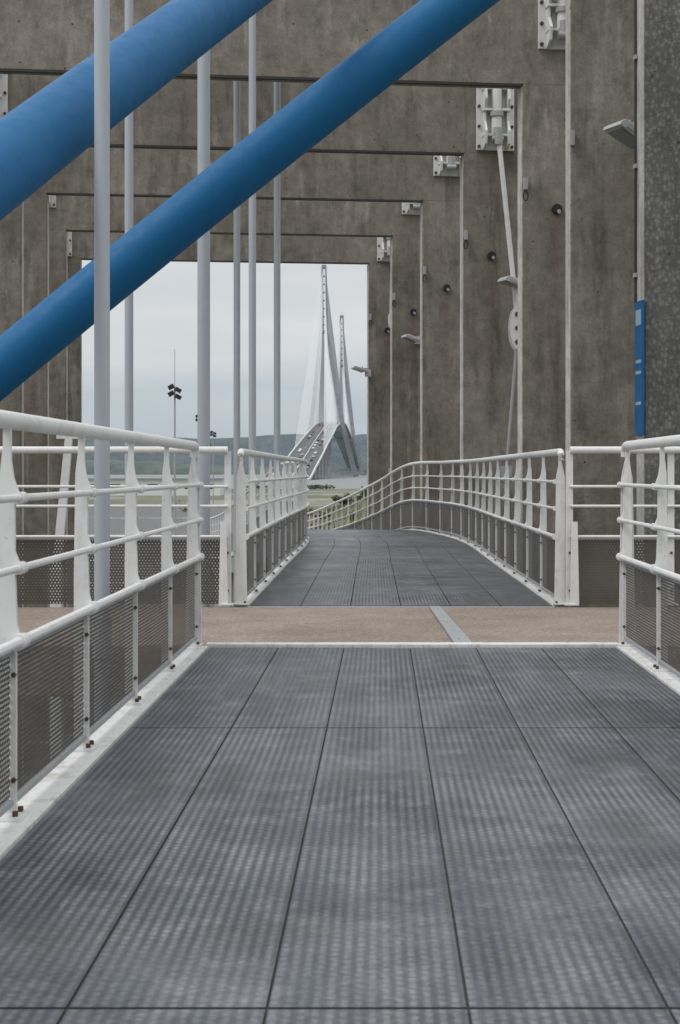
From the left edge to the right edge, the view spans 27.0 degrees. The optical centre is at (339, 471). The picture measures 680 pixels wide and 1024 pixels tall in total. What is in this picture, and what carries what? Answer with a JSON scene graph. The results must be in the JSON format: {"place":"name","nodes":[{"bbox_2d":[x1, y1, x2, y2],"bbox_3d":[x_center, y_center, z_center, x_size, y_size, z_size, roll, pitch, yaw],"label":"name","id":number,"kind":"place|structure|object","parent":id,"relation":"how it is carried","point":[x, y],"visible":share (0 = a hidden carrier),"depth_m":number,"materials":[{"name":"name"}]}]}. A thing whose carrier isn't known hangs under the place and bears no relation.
{"place":"outdoors","nodes":[
{"label":"outdoors","id":0,"kind":"place"},
{"bbox_2d":[24,506,273,779],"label":"asphalt road","id":1,"kind":"structure","parent":0,"point":[149,519],"depth_m":139.07,"materials":[{"name":"grey asphalt"}]},
{"bbox_2d":[167,349,181,557],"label":"floodlight mast","id":2,"kind":"object","parent":1,"relation":"on","point":[174,393],"visible":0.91,"depth_m":79.95,"materials":[{"name":"metal"}]},
{"bbox_2d":[210,431,216,504],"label":"floodlight mast","id":3,"kind":"object","parent":1,"relation":"on","point":[212,432],"visible":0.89,"depth_m":199.95,"materials":[{"name":"metal"}]},
{"bbox_2d":[88,478,223,495],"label":"white building","id":4,"kind":"structure","parent":0,"point":[158,481],"depth_m":295.50,"materials":[{"name":"paint"}]},
{"bbox_2d":[88,489,360,593],"bbox_3d":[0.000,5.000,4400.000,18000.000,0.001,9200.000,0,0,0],"label":"ground","id":5,"kind":"structure","parent":0,"point":[317,498],"depth_m":263.40,"materials":[{"name":"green plant"}]},
{"bbox_2d":[50,435,87,758],"bbox_3d":[-2.780,2.312,15.000,0.560,5.415,0.120,0,0,0],"label":"white gate strut","id":6,"kind":"object","parent":5,"relation":"on","point":[62,512],"visible":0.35,"depth_m":14.97,"materials":[{"name":"paint"}]},
{"bbox_2d":[92,0,111,720],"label":"hanger pole","id":7,"kind":"object","parent":5,"relation":"on","point":[101,274],"visible":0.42,"depth_m":7.58,"materials":[{"name":"grey metal"}]},
{"bbox_2d":[124,0,132,568],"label":"hanger pole","id":8,"kind":"object","parent":5,"relation":"on","point":[128,227],"visible":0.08,"depth_m":14.06,"materials":[{"name":"grey metal"}]},
{"bbox_2d":[0,0,271,220],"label":"blue arch tube","id":9,"kind":"object","parent":5,"relation":"on","point":[46,133],"visible":0.96,"depth_m":8.09,"materials":[{"name":"paint"}]},
{"bbox_2d":[172,500,186,511],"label":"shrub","id":10,"kind":"object","parent":5,"relation":"on","point":[184,509],"visible":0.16,"depth_m":174.72,"materials":[{"name":"green plant"}]},
{"bbox_2d":[197,50,211,606],"bbox_3d":[-1.250,-1.500,13.000,0.278,13.000,0.278,0,0,0],"label":"hanger pole","id":11,"kind":"object","parent":5,"relation":"on","point":[203,268],"visible":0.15,"depth_m":12.95,"materials":[{"name":"grey metal"}]},
{"bbox_2d":[85,460,366,474],"bbox_3d":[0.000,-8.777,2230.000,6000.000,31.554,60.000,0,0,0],"label":"shore trees","id":12,"kind":"object","parent":5,"relation":"on","point":[117,467],"visible":0.17,"depth_m":2221.43,"materials":[{"name":"green plant"}]},
{"bbox_2d":[68,232,389,697],"bbox_3d":[-2.526,-0.679,31.429,9.760,11.358,0.540,0,0,-6],"label":"concrete portal frame","id":13,"kind":"object","parent":5,"relation":"on","point":[325,250],"visible":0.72,"depth_m":31.60,"materials":[{"name":"grey concrete"}]},
{"bbox_2d":[67,232,71,255],"bbox_3d":[-6.121,-5.190,30.811,0.560,0.980,0.230,0,0,-6],"label":"steel anchor bracket","id":14,"kind":"object","parent":13,"relation":"attached to","point":[69,243],"visible":0.09,"depth_m":30.91,"materials":[{"name":"white metal"}]},
{"bbox_2d":[351,366,370,376],"bbox_3d":[0.490,-2.234,31.473,0.481,0.228,0.265,0,0,-17],"label":"floodlight","id":15,"kind":"object","parent":13,"relation":"attached to","point":[367,371],"visible":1,"depth_m":31.43,"materials":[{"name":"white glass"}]},
{"bbox_2d":[377,237,390,261],"bbox_3d":[1.118,-5.190,31.580,0.560,0.980,0.230,0,0,-6],"label":"steel anchor bracket","id":16,"kind":"object","parent":13,"relation":"attached to","point":[383,248],"visible":0.21,"depth_m":31.63,"materials":[{"name":"white metal"}]},
{"bbox_2d":[388,313,389,472],"bbox_3d":[1.142,-2.365,31.556,0.157,4.890,0.507,0,0,0],"label":"suspended tie rod","id":17,"kind":"object","parent":13,"relation":"attached to","point":[389,327],"visible":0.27,"depth_m":31.41,"materials":[{"name":"white paint"}]},
{"bbox_2d":[49,195,419,731],"bbox_3d":[-2.135,-0.679,27.750,9.760,11.358,0.540,0,0,-6],"label":"concrete portal frame","id":18,"kind":"object","parent":5,"relation":"on","point":[306,218],"visible":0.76,"depth_m":27.88,"materials":[{"name":"grey concrete"}]},
{"bbox_2d":[48,195,55,207],"bbox_3d":[-5.730,-5.505,27.131,0.560,0.850,0.230,0,0,-6],"label":"steel anchor bracket","id":19,"kind":"object","parent":18,"relation":"attached to","point":[52,201],"visible":0.1,"depth_m":27.23,"materials":[{"name":"white metal"}]},
{"bbox_2d":[401,334,419,343],"bbox_3d":[1.440,-2.613,27.793,0.503,0.187,0.365,0,0,-23],"label":"floodlight","id":20,"kind":"object","parent":18,"relation":"attached to","point":[415,339],"visible":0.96,"depth_m":27.63,"materials":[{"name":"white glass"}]},
{"bbox_2d":[402,202,420,214],"bbox_3d":[1.509,-5.505,27.901,0.560,0.850,0.230,0,0,-6],"label":"steel anchor bracket","id":21,"kind":"object","parent":18,"relation":"attached to","point":[410,208],"visible":0.18,"depth_m":27.95,"materials":[{"name":"white metal"}]},
{"bbox_2d":[233,81,239,598],"bbox_3d":[-1.295,-1.500,17.800,0.202,13.000,0.202,0,0,0],"label":"hanger pole","id":22,"kind":"object","parent":5,"relation":"on","point":[236,289],"visible":0.23,"depth_m":17.77,"materials":[{"name":"grey metal"}]},
{"bbox_2d":[24,147,459,772],"bbox_3d":[-1.749,-0.679,24.120,9.760,11.358,0.540,0,0,-6],"label":"concrete portal frame","id":23,"kind":"object","parent":5,"relation":"on","point":[162,173],"visible":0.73,"depth_m":24.23,"materials":[{"name":"grey concrete"}]},
{"bbox_2d":[433,156,460,176],"bbox_3d":[1.895,-5.505,24.271,0.560,0.850,0.230,0,0,-6],"label":"steel anchor bracket","id":24,"kind":"object","parent":23,"relation":"attached to","point":[446,165],"visible":0.3,"depth_m":24.32,"materials":[{"name":"white metal"}]},
{"bbox_2d":[0,0,499,401],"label":"blue arch tube","id":25,"kind":"object","parent":5,"relation":"on","point":[35,339],"visible":0.97,"depth_m":11.45,"materials":[{"name":"paint"}]},
{"bbox_2d":[248,14,256,588],"bbox_3d":[-1.002,-1.500,16.200,0.202,13.000,0.202,0,0,0],"label":"hanger pole","id":26,"kind":"object","parent":5,"relation":"on","point":[252,246],"visible":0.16,"depth_m":16.16,"materials":[{"name":"grey metal"}]},
{"bbox_2d":[0,74,518,786],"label":"concrete portal frame","id":27,"kind":"object","parent":5,"relation":"on","point":[408,120],"visible":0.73,"depth_m":20.68,"materials":[{"name":"grey concrete"}]},
{"bbox_2d":[0,74,7,117],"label":"steel anchor bracket","id":28,"kind":"object","parent":27,"relation":"attached to","point":[3,94],"visible":0.48,"depth_m":19.97,"materials":[{"name":"white metal"}]},
{"bbox_2d":[476,88,513,150],"bbox_3d":[2.281,-5.190,20.642,0.560,0.980,0.230,0,0,-6],"label":"steel anchor bracket","id":29,"kind":"object","parent":27,"relation":"attached to","point":[494,110],"visible":0.83,"depth_m":20.68,"materials":[{"name":"white metal"}]},
{"bbox_2d":[495,133,517,476],"bbox_3d":[2.419,-2.400,20.528,0.514,4.960,0.394,0,0,43],"label":"suspended tie rod","id":30,"kind":"object","parent":27,"relation":"attached to","point":[513,328],"visible":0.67,"depth_m":20.44,"materials":[{"name":"white paint"}]},
{"bbox_2d":[497,275,517,288],"bbox_3d":[2.558,-2.721,20.511,0.611,0.202,0.458,0,0,-23],"label":"floodlight","id":31,"kind":"object","parent":27,"relation":"attached to","point":[510,281],"visible":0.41,"depth_m":20.27,"materials":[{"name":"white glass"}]},
{"bbox_2d":[274,82,280,563],"bbox_3d":[-0.790,-1.500,17.800,0.202,13.000,0.202,0,0,0],"label":"hanger pole","id":32,"kind":"object","parent":5,"relation":"on","point":[277,295],"visible":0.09,"depth_m":17.76,"materials":[{"name":"grey metal"}]},
{"bbox_2d":[0,0,564,591],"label":"concrete portal frame","id":33,"kind":"object","parent":5,"relation":"on","point":[316,40],"visible":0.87,"depth_m":17.00,"materials":[{"name":"grey concrete"}]},
{"bbox_2d":[538,0,564,49],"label":"steel anchor bracket","id":34,"kind":"object","parent":33,"relation":"attached to","point":[551,24],"visible":0.5,"depth_m":17.01,"materials":[{"name":"white metal"}]},
{"bbox_2d":[246,484,335,488],"bbox_3d":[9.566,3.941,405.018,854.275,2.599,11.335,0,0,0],"label":"riverside bushes","id":35,"kind":"object","parent":5,"relation":"on","point":[320,486],"visible":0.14,"depth_m":403.42,"materials":[{"name":"green plant"}]},
{"bbox_2d":[247,498,366,571],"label":"grassy bank","id":36,"kind":"structure","parent":5,"relation":"on","point":[359,507],"depth_m":73.96,"materials":[{"name":"green plant"}]},
{"bbox_2d":[307,507,330,529],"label":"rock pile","id":37,"kind":"object","parent":36,"relation":"on","point":[316,513],"visible":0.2,"depth_m":73.88,"materials":[{"name":"beige stone"}]},
{"bbox_2d":[311,512,330,519],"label":"shrub","id":38,"kind":"object","parent":36,"relation":"on","point":[324,517],"visible":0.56,"depth_m":74.43,"materials":[{"name":"green plant"}]},
{"bbox_2d":[331,495,352,504],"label":"shrub","id":39,"kind":"object","parent":36,"relation":"on","point":[335,498],"visible":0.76,"depth_m":74.77,"materials":[{"name":"green plant"}]},
{"bbox_2d":[343,490,365,501],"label":"shrub","id":40,"kind":"object","parent":36,"relation":"on","point":[347,494],"visible":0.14,"depth_m":78.84,"materials":[{"name":"green plant"}]},
{"bbox_2d":[356,486,366,499],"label":"shrub","id":41,"kind":"object","parent":36,"relation":"on","point":[359,497],"visible":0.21,"depth_m":76.95,"materials":[{"name":"green plant"}]},
{"bbox_2d":[273,265,366,480],"bbox_3d":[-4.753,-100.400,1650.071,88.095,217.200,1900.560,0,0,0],"label":"cable stayed bridge","id":42,"kind":"structure","parent":5,"relation":"on","point":[340,430],"depth_m":1393.00,"materials":[{"name":"concrete"}]},
{"bbox_2d":[210,530,551,606],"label":"walkway deck","id":43,"kind":"structure","parent":5,"relation":"on","point":[371,568],"depth_m":13.64,"materials":[{"name":"metal"}]},
{"bbox_2d":[210,448,309,606],"bbox_3d":[-2.126,1.397,29.842,1.576,3.147,38.812,0,0,-6],"label":"railing","id":44,"kind":"object","parent":43,"relation":"on","point":[290,521],"visible":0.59,"depth_m":13.41,"materials":[{"name":"white metal"}]},
{"bbox_2d":[307,448,568,606],"bbox_3d":[0.157,1.397,30.307,1.390,3.147,39.759,0,0,-6],"label":"railing","id":45,"kind":"object","parent":43,"relation":"on","point":[555,598],"visible":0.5,"depth_m":15.56,"materials":[{"name":"white metal"}]},
{"bbox_2d":[82,260,366,437],"label":"sky","id":46,"kind":"structure","parent":0,"point":[165,306],"materials":[{"name":"white"}]},
{"bbox_2d":[85,434,366,468],"bbox_3d":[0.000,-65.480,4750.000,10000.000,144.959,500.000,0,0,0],"label":"wooded hills","id":47,"kind":"structure","parent":0,"point":[265,443],"depth_m":4652.83,"materials":[{"name":"green plant"}]},
{"bbox_2d":[87,475,366,488],"bbox_3d":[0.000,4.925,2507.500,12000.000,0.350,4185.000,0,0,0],"label":"estuary water","id":48,"kind":"structure","parent":0,"point":[348,482],"depth_m":756.82,"materials":[{"name":"grey liquid"}]},
{"bbox_2d":[0,647,679,1023],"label":"walkway deck","id":49,"kind":"structure","parent":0,"point":[352,835],"depth_m":3.71,"materials":[{"name":"metal"}]},
{"bbox_2d":[0,410,207,860],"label":"railing","id":50,"kind":"object","parent":49,"relation":"on","point":[32,801],"visible":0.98,"depth_m":5.04,"materials":[{"name":"white metal"}]},
{"bbox_2d":[206,642,617,648],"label":"white expansion joint sill","id":51,"kind":"structure","parent":49,"relation":"attached to","point":[411,644],"depth_m":8.09,"materials":[{"name":"paint"}]},
{"bbox_2d":[616,435,679,695],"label":"railing","id":52,"kind":"object","parent":49,"relation":"on","point":[659,667],"visible":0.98,"depth_m":7.25,"materials":[{"name":"white metal"}]},
{"bbox_2d":[17,607,679,696],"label":"resin surfaced platform","id":53,"kind":"structure","parent":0,"point":[404,624],"depth_m":9.27,"materials":[{"name":"concrete"}]},
{"bbox_2d":[0,446,233,605],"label":"guard fence","id":54,"kind":"object","parent":53,"relation":"on","point":[224,566],"visible":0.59,"depth_m":10.51,"materials":[{"name":"white metal"}]},
{"bbox_2d":[249,606,552,606],"bbox_3d":[0.450,1.004,10.475,2.250,0.012,0.050,0,0,0],"label":"metal threshold strip","id":55,"kind":"object","parent":53,"relation":"on","point":[399,606],"visible":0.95,"depth_m":10.48,"materials":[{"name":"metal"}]},
{"bbox_2d":[429,606,471,641],"bbox_3d":[0.710,0.991,9.300,0.110,0.014,2.200,0,0,0],"label":"metal joint cover strip","id":56,"kind":"object","parent":53,"relation":"on","point":[454,631],"visible":0.97,"depth_m":9.02,"materials":[{"name":"metal"}]},
{"bbox_2d":[565,0,636,606],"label":"tall concrete column","id":57,"kind":"structure","parent":53,"relation":"on","point":[599,273],"depth_m":15.36,"materials":[{"name":"concrete"}]},
{"bbox_2d":[603,119,633,151],"bbox_3d":[3.128,-3.577,15.040,0.721,0.339,0.512,0,0,-26],"label":"floodlight","id":58,"kind":"object","parent":57,"relation":"attached to","point":[622,132],"visible":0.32,"depth_m":14.82,"materials":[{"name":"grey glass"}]},
{"bbox_2d":[563,446,679,605],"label":"guard fence","id":59,"kind":"object","parent":53,"relation":"on","point":[573,573],"visible":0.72,"depth_m":10.48,"materials":[{"name":"white metal"}]},
{"bbox_2d":[633,0,679,606],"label":"exposed aggregate column","id":60,"kind":"structure","parent":53,"relation":"on","point":[656,166],"depth_m":12.83,"materials":[{"name":"concrete"}]},
{"bbox_2d":[635,300,643,435],"bbox_3d":[2.722,-0.940,12.880,0.023,1.220,0.220,0,0,-6],"label":"information sign","id":61,"kind":"object","parent":60,"relation":"attached to","point":[639,367],"visible":1,"depth_m":12.85,"materials":[{"name":"blue metal"}]}
]}

